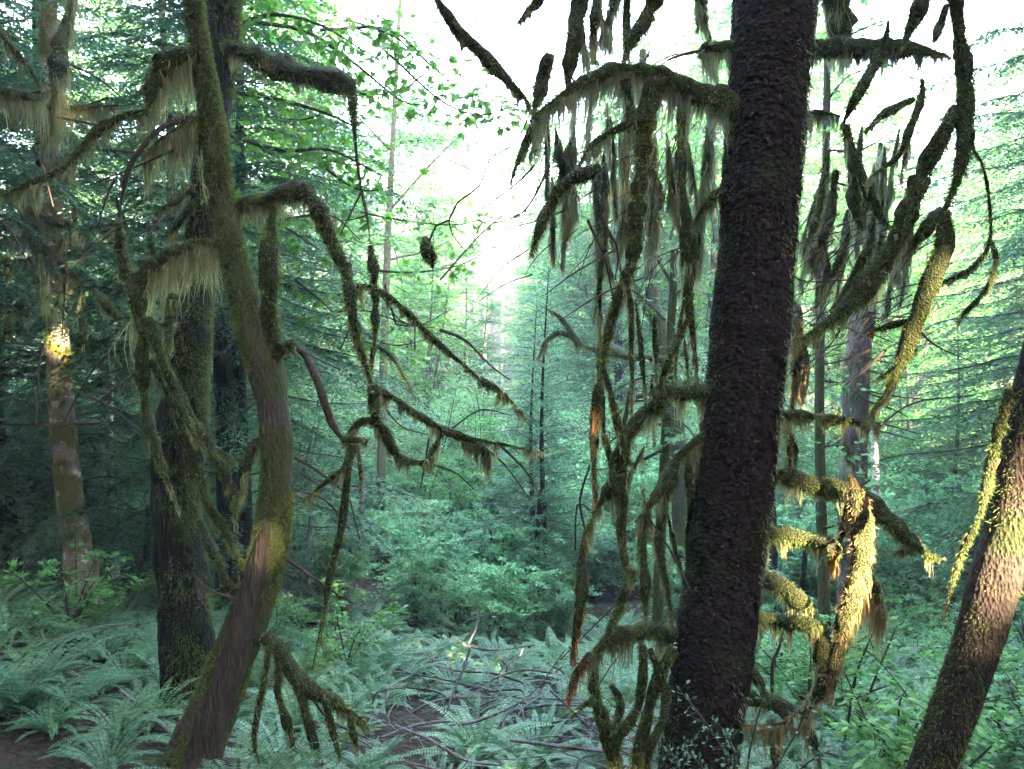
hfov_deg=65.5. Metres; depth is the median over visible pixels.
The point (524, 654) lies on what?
dead fern
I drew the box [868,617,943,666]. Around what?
sword fern
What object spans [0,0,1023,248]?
sky
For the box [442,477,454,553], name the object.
dead tree
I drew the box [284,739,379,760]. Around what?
fallen branch
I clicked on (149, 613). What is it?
sword fern
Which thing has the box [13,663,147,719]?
sword fern
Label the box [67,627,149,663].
sword fern
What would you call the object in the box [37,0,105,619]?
alder tree
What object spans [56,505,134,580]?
huckleberry shrub
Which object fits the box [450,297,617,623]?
young fir
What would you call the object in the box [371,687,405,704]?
fallen branch
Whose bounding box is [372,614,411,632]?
sword fern
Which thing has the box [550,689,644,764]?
fallen branch
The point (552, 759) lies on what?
fallen branch
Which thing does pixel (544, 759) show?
fallen branch
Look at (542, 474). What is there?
young fir
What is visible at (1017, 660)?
sword fern
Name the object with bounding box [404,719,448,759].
fallen branch
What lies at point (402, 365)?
alder
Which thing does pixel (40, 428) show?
huckleberry shrub
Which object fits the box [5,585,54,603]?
sword fern
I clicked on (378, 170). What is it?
conifer
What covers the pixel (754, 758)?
dead fern
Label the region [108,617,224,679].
sword fern
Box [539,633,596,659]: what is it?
sword fern
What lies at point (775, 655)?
young shrub
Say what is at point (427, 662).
fallen branch
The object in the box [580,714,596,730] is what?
fallen branch
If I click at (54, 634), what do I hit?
sword fern
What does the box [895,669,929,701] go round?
sword fern
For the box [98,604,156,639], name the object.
sword fern
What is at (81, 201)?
leafy tree
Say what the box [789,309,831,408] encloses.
alder
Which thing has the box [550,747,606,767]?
fallen branch
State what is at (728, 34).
leafy tree
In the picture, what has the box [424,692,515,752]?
sword fern
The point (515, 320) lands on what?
leafy tree
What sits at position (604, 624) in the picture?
sword fern
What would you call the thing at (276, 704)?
sword fern
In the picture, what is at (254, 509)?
vine maple
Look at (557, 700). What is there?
sword fern
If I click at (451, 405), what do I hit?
vine maple
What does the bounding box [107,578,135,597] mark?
sword fern
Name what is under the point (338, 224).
conifer
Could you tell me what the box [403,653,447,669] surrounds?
fallen branch
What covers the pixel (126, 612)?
sword fern
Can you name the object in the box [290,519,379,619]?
huckleberry shrub
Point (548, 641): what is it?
sword fern
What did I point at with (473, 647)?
fallen branch
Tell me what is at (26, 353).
alder
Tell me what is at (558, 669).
fallen branch
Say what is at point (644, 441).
vine maple
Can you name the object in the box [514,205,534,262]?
alder
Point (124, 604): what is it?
sword fern
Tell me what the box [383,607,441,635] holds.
sword fern
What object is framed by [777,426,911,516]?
vine maple
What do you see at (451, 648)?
sword fern
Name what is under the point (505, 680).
sword fern
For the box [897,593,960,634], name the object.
leafy plant
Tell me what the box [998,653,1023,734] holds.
leafy plant
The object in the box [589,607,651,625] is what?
sword fern
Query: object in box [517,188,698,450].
leafy tree
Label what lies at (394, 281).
alder
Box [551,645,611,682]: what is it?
sword fern
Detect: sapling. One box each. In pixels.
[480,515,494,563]
[781,549,816,650]
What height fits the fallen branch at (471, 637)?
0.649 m
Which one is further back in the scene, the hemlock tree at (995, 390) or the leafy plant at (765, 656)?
the hemlock tree at (995, 390)
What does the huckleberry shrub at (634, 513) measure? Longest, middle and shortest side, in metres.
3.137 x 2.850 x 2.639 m
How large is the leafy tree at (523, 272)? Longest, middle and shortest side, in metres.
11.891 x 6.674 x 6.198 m
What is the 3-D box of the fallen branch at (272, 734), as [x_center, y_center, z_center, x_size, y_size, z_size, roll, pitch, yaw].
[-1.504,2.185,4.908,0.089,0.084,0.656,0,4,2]
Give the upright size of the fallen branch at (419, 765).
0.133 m
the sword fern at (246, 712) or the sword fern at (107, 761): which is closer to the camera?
the sword fern at (107, 761)
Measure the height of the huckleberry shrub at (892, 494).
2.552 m
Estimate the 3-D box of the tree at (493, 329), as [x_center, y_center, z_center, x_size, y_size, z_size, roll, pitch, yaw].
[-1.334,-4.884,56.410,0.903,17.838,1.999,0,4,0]
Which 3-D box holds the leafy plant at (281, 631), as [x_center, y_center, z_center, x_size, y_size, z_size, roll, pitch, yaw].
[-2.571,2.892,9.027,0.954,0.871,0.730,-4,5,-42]
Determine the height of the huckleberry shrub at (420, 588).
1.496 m
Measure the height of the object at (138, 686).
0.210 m
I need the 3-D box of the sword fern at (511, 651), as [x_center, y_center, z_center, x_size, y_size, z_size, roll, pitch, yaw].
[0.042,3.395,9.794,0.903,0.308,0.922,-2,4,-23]
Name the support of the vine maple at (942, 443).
on the ground
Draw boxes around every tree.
[0,0,161,364]
[0,0,213,591]
[0,0,257,593]
[0,0,274,438]
[0,0,431,615]
[0,0,549,768]
[0,3,161,545]
[0,10,136,344]
[1,0,371,556]
[1,0,458,624]
[3,25,187,410]
[26,429,50,564]
[30,0,252,414]
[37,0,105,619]
[82,103,293,429]
[98,314,106,561]
[106,323,121,579]
[115,45,349,491]
[121,26,399,467]
[128,504,151,582]
[148,0,429,716]
[199,0,533,515]
[233,0,469,460]
[266,153,319,394]
[295,514,317,595]
[304,0,503,550]
[317,173,497,480]
[330,118,496,412]
[355,465,376,569]
[381,241,529,439]
[421,511,427,547]
[430,0,1022,768]
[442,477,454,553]
[466,1,708,502]
[468,165,474,387]
[479,177,485,403]
[485,58,708,440]
[487,189,496,416]
[491,184,590,442]
[494,233,570,440]
[498,202,504,416]
[505,253,600,452]
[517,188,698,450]
[522,174,526,366]
[531,489,569,634]
[536,48,686,621]
[563,114,719,648]
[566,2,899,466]
[572,31,840,528]
[593,0,845,441]
[615,0,730,416]
[766,492,777,611]
[781,61,955,468]
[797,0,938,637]
[799,0,1023,606]
[804,153,1007,470]
[808,227,972,462]
[825,128,1023,487]
[867,430,880,559]
[879,43,1023,495]
[880,47,1023,505]
[890,29,1023,450]
[891,341,1023,768]
[905,180,1023,427]
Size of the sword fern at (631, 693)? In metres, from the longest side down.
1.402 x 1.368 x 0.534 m
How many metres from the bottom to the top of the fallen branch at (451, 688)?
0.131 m
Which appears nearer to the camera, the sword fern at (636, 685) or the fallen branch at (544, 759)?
the fallen branch at (544, 759)
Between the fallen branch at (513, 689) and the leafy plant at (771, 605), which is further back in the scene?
the leafy plant at (771, 605)
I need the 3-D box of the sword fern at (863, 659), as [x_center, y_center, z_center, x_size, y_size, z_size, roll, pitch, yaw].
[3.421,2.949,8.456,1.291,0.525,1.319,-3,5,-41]
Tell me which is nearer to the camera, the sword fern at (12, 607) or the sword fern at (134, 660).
the sword fern at (134, 660)
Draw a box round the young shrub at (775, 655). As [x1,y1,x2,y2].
[755,605,917,753]
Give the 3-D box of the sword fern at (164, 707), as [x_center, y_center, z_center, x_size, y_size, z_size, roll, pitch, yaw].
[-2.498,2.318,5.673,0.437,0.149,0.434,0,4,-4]
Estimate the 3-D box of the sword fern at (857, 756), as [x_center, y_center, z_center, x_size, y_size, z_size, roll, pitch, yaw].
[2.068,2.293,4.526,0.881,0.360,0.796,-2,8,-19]
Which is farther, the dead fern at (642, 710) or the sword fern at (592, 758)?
the dead fern at (642, 710)
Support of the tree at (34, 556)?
on the ground
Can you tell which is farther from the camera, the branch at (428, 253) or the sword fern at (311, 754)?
the branch at (428, 253)
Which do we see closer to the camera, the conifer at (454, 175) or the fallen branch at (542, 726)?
the fallen branch at (542, 726)
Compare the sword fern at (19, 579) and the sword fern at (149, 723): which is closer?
the sword fern at (149, 723)
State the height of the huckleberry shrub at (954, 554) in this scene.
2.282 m
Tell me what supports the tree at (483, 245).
on the ground
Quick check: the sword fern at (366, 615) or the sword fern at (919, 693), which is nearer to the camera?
the sword fern at (919, 693)
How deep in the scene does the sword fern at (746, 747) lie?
5.38 m
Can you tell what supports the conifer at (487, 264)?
on the ground
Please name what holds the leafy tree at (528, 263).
on the ground
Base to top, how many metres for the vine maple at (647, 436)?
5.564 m
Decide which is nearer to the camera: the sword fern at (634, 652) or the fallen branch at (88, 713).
the fallen branch at (88, 713)
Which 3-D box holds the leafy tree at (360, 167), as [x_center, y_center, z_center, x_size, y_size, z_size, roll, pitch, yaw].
[-8.640,-3.175,28.123,9.473,17.404,10.201,0,2,-3]
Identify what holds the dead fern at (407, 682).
on the ground
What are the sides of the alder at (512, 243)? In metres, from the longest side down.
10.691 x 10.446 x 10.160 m
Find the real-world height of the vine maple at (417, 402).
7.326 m
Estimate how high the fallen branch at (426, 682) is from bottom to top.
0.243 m
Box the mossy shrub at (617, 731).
[568,642,680,768]
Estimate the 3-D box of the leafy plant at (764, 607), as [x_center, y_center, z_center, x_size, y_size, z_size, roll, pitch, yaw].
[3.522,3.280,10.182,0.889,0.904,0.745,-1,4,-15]
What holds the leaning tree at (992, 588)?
on the ground
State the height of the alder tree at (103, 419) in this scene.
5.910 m
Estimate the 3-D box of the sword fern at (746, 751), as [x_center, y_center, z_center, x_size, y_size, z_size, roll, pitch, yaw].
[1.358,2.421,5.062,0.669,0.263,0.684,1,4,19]
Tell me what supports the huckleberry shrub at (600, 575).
on the ground
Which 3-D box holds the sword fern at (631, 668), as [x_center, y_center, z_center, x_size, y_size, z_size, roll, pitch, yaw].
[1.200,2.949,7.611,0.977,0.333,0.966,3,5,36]
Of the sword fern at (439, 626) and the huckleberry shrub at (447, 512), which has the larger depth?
the huckleberry shrub at (447, 512)
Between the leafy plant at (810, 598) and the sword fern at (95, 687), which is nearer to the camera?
the sword fern at (95, 687)
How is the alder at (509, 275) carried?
on the ground
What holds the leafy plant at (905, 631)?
on the ground
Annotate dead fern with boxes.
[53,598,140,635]
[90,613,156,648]
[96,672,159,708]
[104,606,136,628]
[364,657,442,707]
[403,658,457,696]
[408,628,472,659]
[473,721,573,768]
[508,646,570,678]
[517,651,568,680]
[625,696,659,722]
[651,746,786,768]
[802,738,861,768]
[822,724,904,767]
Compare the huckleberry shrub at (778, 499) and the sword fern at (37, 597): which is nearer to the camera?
the sword fern at (37, 597)
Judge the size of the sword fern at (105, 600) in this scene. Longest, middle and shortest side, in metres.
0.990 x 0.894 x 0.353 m
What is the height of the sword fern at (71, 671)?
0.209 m
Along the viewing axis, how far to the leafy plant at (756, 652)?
8.05 m
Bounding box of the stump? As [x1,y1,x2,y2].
[337,579,351,633]
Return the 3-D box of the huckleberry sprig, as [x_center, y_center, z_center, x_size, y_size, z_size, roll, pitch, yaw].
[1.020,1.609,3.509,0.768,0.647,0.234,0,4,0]
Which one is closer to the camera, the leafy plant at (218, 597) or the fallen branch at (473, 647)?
the fallen branch at (473, 647)
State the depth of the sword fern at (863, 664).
7.77 m
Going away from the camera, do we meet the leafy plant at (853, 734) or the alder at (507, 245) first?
the leafy plant at (853, 734)
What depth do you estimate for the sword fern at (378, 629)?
10.80 m
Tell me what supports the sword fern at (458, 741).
on the ground
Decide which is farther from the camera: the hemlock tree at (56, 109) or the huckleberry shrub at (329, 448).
the huckleberry shrub at (329, 448)
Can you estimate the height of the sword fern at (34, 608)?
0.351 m
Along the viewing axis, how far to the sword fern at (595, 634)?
11.19 m
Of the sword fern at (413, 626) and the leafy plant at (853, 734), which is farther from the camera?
the sword fern at (413, 626)
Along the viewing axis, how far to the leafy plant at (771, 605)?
10.79 m
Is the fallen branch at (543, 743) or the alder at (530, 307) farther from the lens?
the alder at (530, 307)
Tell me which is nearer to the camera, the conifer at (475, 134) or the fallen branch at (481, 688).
the fallen branch at (481, 688)
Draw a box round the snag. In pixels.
[782,142,932,630]
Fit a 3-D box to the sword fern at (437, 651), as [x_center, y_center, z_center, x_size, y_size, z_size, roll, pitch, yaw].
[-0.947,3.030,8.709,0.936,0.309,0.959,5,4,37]
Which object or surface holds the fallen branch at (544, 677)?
on the ground
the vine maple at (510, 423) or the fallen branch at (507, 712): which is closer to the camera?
the fallen branch at (507, 712)
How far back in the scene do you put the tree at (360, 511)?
18.00 m
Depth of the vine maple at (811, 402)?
35.63 m
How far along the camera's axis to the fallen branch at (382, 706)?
6.30 m
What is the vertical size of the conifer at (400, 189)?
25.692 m
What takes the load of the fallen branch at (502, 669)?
on the ground
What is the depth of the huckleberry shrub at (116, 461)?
17.12 m
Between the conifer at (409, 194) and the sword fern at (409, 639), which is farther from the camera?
the conifer at (409, 194)
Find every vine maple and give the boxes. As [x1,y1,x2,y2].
[17,398,140,524]
[209,295,394,536]
[209,350,360,497]
[209,476,298,523]
[333,375,485,561]
[340,347,508,510]
[342,346,476,482]
[366,442,448,498]
[398,389,477,455]
[404,355,533,509]
[404,402,537,577]
[416,364,570,510]
[420,395,533,518]
[477,400,524,462]
[500,357,570,440]
[537,340,706,495]
[552,372,705,538]
[552,393,626,477]
[575,463,658,568]
[608,412,694,451]
[631,417,699,471]
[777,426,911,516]
[779,425,838,520]
[785,348,894,447]
[797,406,946,521]
[879,397,990,496]
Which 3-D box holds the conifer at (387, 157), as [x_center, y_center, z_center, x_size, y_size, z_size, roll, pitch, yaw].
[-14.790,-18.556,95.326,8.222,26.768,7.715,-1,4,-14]
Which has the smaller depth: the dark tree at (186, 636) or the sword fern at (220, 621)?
the dark tree at (186, 636)
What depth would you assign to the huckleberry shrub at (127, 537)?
15.71 m
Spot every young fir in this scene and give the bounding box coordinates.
[290,302,366,521]
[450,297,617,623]
[451,264,638,619]
[885,308,1000,514]
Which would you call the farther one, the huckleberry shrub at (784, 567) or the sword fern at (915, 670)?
the huckleberry shrub at (784, 567)
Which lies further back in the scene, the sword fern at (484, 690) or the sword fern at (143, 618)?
the sword fern at (143, 618)
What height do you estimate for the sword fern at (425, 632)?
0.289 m
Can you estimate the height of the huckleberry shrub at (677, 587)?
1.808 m
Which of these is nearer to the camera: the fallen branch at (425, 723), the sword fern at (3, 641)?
the fallen branch at (425, 723)
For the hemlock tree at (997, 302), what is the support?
on the ground
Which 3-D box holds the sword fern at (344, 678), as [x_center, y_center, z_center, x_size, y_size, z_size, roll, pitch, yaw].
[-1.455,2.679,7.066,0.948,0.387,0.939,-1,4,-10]
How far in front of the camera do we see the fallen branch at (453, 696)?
6.40 m
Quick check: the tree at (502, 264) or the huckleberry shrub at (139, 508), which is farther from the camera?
the tree at (502, 264)
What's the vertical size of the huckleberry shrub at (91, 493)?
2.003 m
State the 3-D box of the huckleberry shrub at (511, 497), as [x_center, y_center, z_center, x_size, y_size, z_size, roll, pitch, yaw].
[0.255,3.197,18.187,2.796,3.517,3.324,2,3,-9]
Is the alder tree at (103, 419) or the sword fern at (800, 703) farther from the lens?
the alder tree at (103, 419)
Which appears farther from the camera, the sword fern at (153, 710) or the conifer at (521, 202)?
the conifer at (521, 202)
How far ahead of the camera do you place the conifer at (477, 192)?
139.42 m
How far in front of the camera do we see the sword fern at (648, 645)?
9.02 m
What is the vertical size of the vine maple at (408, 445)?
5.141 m
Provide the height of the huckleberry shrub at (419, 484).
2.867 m
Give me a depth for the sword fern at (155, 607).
9.22 m
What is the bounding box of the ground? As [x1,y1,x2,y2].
[0,257,1023,768]
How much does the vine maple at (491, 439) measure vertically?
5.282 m
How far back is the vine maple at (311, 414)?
21.61 m
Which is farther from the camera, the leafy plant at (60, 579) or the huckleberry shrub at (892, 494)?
the huckleberry shrub at (892, 494)
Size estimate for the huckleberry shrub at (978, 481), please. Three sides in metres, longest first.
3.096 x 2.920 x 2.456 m
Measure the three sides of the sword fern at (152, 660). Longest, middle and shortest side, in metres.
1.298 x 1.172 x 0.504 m
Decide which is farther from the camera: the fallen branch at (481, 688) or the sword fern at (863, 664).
the sword fern at (863, 664)
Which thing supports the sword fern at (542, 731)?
on the ground
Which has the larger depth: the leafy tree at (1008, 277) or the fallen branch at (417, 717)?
the leafy tree at (1008, 277)
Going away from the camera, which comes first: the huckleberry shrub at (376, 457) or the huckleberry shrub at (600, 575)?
the huckleberry shrub at (600, 575)
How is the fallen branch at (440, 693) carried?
on the sword fern at (369, 697)
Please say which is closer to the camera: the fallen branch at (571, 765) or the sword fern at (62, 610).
the fallen branch at (571, 765)
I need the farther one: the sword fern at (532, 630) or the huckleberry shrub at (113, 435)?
the huckleberry shrub at (113, 435)
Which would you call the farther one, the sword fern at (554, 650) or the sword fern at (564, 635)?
the sword fern at (564, 635)
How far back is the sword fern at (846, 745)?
5.10 m
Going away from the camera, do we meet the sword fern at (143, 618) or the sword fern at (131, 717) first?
the sword fern at (131, 717)
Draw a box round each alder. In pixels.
[5,323,43,391]
[343,205,384,259]
[360,327,450,391]
[368,254,431,312]
[427,224,514,329]
[449,287,515,357]
[467,201,527,280]
[476,221,527,270]
[477,263,576,383]
[490,249,568,316]
[507,261,621,364]
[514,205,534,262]
[545,272,645,392]
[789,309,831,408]
[951,276,1023,415]
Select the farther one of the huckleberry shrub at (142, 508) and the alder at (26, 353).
the alder at (26, 353)
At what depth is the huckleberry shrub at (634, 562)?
13.63 m
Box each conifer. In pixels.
[304,98,358,311]
[358,121,416,260]
[365,138,396,251]
[370,130,395,209]
[380,145,419,256]
[385,145,412,242]
[396,156,417,232]
[428,159,513,388]
[434,124,477,253]
[451,158,518,377]
[451,177,505,357]
[457,125,489,246]
[466,172,485,239]
[479,115,518,224]
[495,181,521,289]
[508,159,535,254]
[513,156,548,253]
[800,138,835,215]
[904,137,927,201]
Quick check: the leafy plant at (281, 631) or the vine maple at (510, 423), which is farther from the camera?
the vine maple at (510, 423)
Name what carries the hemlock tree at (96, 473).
on the ground
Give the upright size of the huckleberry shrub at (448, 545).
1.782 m
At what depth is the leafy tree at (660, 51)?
33.32 m
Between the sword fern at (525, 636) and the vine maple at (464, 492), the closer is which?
the sword fern at (525, 636)
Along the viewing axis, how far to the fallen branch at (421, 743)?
5.12 m
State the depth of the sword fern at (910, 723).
5.79 m
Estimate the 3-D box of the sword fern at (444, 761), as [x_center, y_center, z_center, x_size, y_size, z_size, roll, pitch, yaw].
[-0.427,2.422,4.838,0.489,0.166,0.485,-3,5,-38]
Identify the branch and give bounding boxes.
[44,623,133,643]
[46,697,93,715]
[108,714,249,729]
[119,689,171,734]
[136,620,156,639]
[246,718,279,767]
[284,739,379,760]
[336,725,372,748]
[368,672,415,721]
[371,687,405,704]
[371,735,421,748]
[380,658,456,677]
[380,695,395,729]
[381,720,479,737]
[392,670,431,691]
[394,685,482,713]
[395,724,504,765]
[399,670,501,701]
[399,700,450,747]
[399,757,441,768]
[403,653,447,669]
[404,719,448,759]
[404,720,426,768]
[412,693,587,724]
[416,684,506,700]
[417,116,528,268]
[421,647,470,719]
[421,695,493,712]
[431,652,446,685]
[431,688,504,708]
[437,737,454,768]
[439,742,517,766]
[446,683,531,704]
[450,650,564,741]
[451,635,534,657]
[452,662,585,699]
[452,670,559,692]
[458,670,509,718]
[460,609,499,624]
[466,735,597,758]
[467,605,480,659]
[471,694,517,715]
[477,703,508,718]
[482,712,613,734]
[488,688,530,699]
[491,682,538,751]
[497,649,522,687]
[497,652,507,671]
[498,680,551,694]
[499,689,542,735]
[500,703,628,714]
[500,756,558,768]
[510,714,627,755]
[511,756,590,768]
[515,690,544,743]
[518,722,565,738]
[525,676,567,683]
[539,663,578,689]
[548,662,564,690]
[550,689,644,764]
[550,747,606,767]
[569,726,654,751]
[570,722,591,767]
[575,753,600,768]
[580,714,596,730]
[592,752,657,761]
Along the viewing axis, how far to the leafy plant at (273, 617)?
9.51 m
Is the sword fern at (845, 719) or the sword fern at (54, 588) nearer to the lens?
the sword fern at (845, 719)
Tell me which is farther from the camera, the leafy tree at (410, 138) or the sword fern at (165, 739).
the leafy tree at (410, 138)
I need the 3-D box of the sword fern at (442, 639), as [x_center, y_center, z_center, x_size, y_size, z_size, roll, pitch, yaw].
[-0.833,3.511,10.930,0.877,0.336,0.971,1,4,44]
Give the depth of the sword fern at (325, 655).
8.25 m
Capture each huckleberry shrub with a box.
[0,468,52,562]
[4,379,59,540]
[34,479,124,573]
[47,447,135,539]
[52,404,146,499]
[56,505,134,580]
[79,432,150,551]
[95,495,143,563]
[121,493,154,577]
[123,474,151,556]
[151,481,215,585]
[208,478,257,517]
[286,486,340,587]
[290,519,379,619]
[293,443,344,544]
[319,453,389,549]
[323,471,430,564]
[326,459,415,550]
[336,439,425,474]
[361,492,440,579]
[363,530,469,627]
[371,498,477,622]
[383,539,458,641]
[386,466,442,499]
[415,485,498,560]
[438,501,521,581]
[438,522,532,625]
[438,561,507,633]
[439,478,485,541]
[449,555,563,647]
[456,510,564,632]
[469,449,583,544]
[501,575,601,642]
[508,507,576,622]
[512,463,614,608]
[516,509,636,600]
[538,437,693,595]
[563,479,671,600]
[624,515,674,621]
[635,539,685,619]
[664,556,768,608]
[760,564,789,613]
[766,503,837,612]
[775,466,814,527]
[775,490,813,528]
[776,500,889,601]
[779,528,878,615]
[799,446,939,529]
[825,431,888,453]
[830,527,920,605]
[831,491,925,587]
[867,443,985,508]
[871,493,972,629]
[876,468,984,619]
[895,500,947,544]
[913,485,979,542]
[938,513,976,613]
[960,467,982,499]
[963,566,1023,623]
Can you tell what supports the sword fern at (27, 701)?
on the ground
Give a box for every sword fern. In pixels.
[0,568,47,595]
[0,573,53,618]
[0,584,90,648]
[0,595,35,624]
[0,621,34,668]
[0,621,142,719]
[0,639,55,666]
[0,646,91,708]
[0,682,101,742]
[1,585,43,604]
[3,614,96,655]
[4,567,41,592]
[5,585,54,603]
[6,593,81,623]
[8,602,106,640]
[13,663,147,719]
[16,611,72,634]
[17,642,88,679]
[19,576,63,590]
[22,580,63,597]
[35,712,164,768]
[48,683,179,753]
[49,588,128,605]
[56,601,140,644]
[59,656,151,698]
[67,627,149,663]
[73,641,159,687]
[79,605,138,628]
[84,676,201,742]
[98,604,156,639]
[99,611,155,644]
[102,587,153,607]
[104,590,152,612]
[105,606,145,623]
[106,642,159,694]
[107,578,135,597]
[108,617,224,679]
[115,595,155,614]
[118,619,156,659]
[124,602,157,626]
[126,710,182,743]
[130,726,334,768]
[131,605,219,629]
[131,677,159,703]
[143,604,228,635]
[143,699,183,715]
[150,687,256,739]
[198,740,338,768]
[212,609,226,630]
[217,615,293,650]
[223,714,347,768]
[225,710,303,764]
[233,693,274,728]
[236,667,358,740]
[245,663,341,713]
[248,650,307,687]
[254,625,314,670]
[263,687,312,715]
[268,637,340,684]
[278,588,312,617]
[286,622,335,654]
[286,639,373,671]
[288,591,336,620]
[292,723,404,768]
[293,752,341,768]
[294,627,348,664]
[300,705,389,761]
[304,608,357,629]
[305,615,415,674]
[305,650,389,704]
[310,682,390,725]
[327,634,445,702]
[335,622,367,653]
[336,603,364,619]
[340,661,431,713]
[343,733,411,768]
[345,603,419,638]
[350,627,401,649]
[351,627,416,666]
[353,605,373,625]
[367,599,435,624]
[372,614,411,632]
[375,643,456,679]
[376,627,433,655]
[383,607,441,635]
[391,636,458,671]
[394,621,438,645]
[394,697,556,768]
[413,633,485,667]
[414,748,453,768]
[417,653,502,703]
[422,626,484,645]
[423,655,545,724]
[424,612,455,633]
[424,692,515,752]
[432,615,488,643]
[451,653,523,688]
[457,625,520,651]
[461,637,551,682]
[462,625,518,661]
[465,753,475,768]
[467,638,547,686]
[472,662,529,695]
[475,700,596,768]
[476,750,547,768]
[480,675,612,737]
[482,637,544,675]
[503,619,568,649]
[514,625,541,644]
[518,627,587,674]
[520,626,571,656]
[528,659,574,690]
[529,624,584,646]
[529,683,581,717]
[536,651,670,734]
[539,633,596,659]
[546,723,654,768]
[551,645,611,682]
[557,646,667,685]
[558,632,637,667]
[558,678,605,698]
[569,621,600,637]
[573,660,668,721]
[580,622,604,644]
[584,614,628,631]
[585,616,607,638]
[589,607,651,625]
[599,654,650,673]
[599,664,668,698]
[605,648,648,670]
[605,706,658,757]
[618,666,660,703]
[622,721,660,768]
[625,640,671,673]
[740,744,769,768]
[740,750,749,768]
[742,739,770,765]
[744,729,840,768]
[745,708,774,735]
[749,681,780,716]
[749,682,846,761]
[755,636,811,686]
[758,680,841,721]
[760,732,831,768]
[779,630,900,689]
[794,730,902,768]
[795,698,971,764]
[808,655,904,692]
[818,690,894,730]
[820,730,904,768]
[823,678,893,703]
[848,645,938,692]
[856,625,924,650]
[856,675,935,728]
[862,691,922,726]
[864,714,919,733]
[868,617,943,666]
[869,656,938,697]
[890,637,943,659]
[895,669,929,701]
[896,647,940,683]
[899,611,947,647]
[923,672,1023,708]
[925,616,954,638]
[961,741,1023,768]
[965,719,1023,768]
[980,712,1023,759]
[1000,664,1023,695]
[1002,638,1023,694]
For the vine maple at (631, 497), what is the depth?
18.61 m
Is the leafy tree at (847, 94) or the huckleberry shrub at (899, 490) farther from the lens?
the leafy tree at (847, 94)
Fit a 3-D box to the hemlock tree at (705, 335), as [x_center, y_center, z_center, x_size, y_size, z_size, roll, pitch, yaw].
[6.008,-2.144,23.842,7.964,16.066,8.514,-3,6,-17]
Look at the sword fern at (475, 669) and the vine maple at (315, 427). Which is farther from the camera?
the vine maple at (315, 427)
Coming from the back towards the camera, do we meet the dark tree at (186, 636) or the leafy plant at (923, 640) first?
the leafy plant at (923, 640)
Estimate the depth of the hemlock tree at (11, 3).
11.86 m
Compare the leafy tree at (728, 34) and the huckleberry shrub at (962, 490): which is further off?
the leafy tree at (728, 34)
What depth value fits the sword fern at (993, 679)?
6.71 m
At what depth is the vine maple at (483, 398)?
22.51 m
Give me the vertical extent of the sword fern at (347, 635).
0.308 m
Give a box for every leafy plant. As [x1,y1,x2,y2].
[0,535,143,639]
[33,548,64,590]
[131,560,216,617]
[210,587,231,615]
[211,584,225,612]
[261,597,317,651]
[270,610,300,639]
[272,579,352,644]
[298,576,408,687]
[742,712,774,751]
[751,603,848,707]
[754,629,782,673]
[754,631,804,692]
[756,588,890,718]
[759,603,817,638]
[762,604,783,639]
[777,581,817,612]
[798,660,922,742]
[803,582,912,648]
[805,634,1017,768]
[809,595,835,615]
[810,666,891,731]
[830,581,899,611]
[834,619,875,646]
[847,615,940,685]
[864,647,1023,768]
[868,578,943,639]
[869,631,936,672]
[879,577,953,633]
[885,620,915,640]
[885,634,948,678]
[895,612,926,636]
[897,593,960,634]
[902,609,955,644]
[915,626,1022,693]
[915,650,1023,768]
[920,621,1023,690]
[933,654,1023,690]
[967,696,1023,764]
[982,681,1021,721]
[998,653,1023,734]
[1002,630,1023,663]
[1006,601,1023,662]
[1014,600,1023,633]
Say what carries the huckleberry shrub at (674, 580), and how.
on the ground
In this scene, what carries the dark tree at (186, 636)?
on the ground
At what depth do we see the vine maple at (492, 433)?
22.60 m
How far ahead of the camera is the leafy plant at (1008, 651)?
6.89 m
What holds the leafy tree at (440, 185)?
on the ground
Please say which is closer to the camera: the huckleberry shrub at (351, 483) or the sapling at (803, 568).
the sapling at (803, 568)
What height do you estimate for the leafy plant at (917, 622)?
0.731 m
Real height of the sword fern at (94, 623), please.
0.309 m
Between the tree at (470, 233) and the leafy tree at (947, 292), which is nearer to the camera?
the leafy tree at (947, 292)
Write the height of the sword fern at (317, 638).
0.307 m
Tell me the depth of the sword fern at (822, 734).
5.89 m
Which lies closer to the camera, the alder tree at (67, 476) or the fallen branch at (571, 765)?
the fallen branch at (571, 765)
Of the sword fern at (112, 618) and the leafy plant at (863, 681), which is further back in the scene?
the sword fern at (112, 618)
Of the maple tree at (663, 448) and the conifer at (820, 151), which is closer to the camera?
the maple tree at (663, 448)
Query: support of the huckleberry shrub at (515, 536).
on the ground
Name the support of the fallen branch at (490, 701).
on the ground
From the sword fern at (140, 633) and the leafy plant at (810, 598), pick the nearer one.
the sword fern at (140, 633)
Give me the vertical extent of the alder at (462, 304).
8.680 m
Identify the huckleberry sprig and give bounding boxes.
[659,680,839,768]
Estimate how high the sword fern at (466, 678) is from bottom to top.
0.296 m
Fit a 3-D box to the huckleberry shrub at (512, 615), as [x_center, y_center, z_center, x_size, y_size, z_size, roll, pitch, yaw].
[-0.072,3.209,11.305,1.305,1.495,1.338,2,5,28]
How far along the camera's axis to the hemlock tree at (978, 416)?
12.46 m
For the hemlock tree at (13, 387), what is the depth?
18.06 m
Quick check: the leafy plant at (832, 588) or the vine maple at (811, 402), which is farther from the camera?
the vine maple at (811, 402)
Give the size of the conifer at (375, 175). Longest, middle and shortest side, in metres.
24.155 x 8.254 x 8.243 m

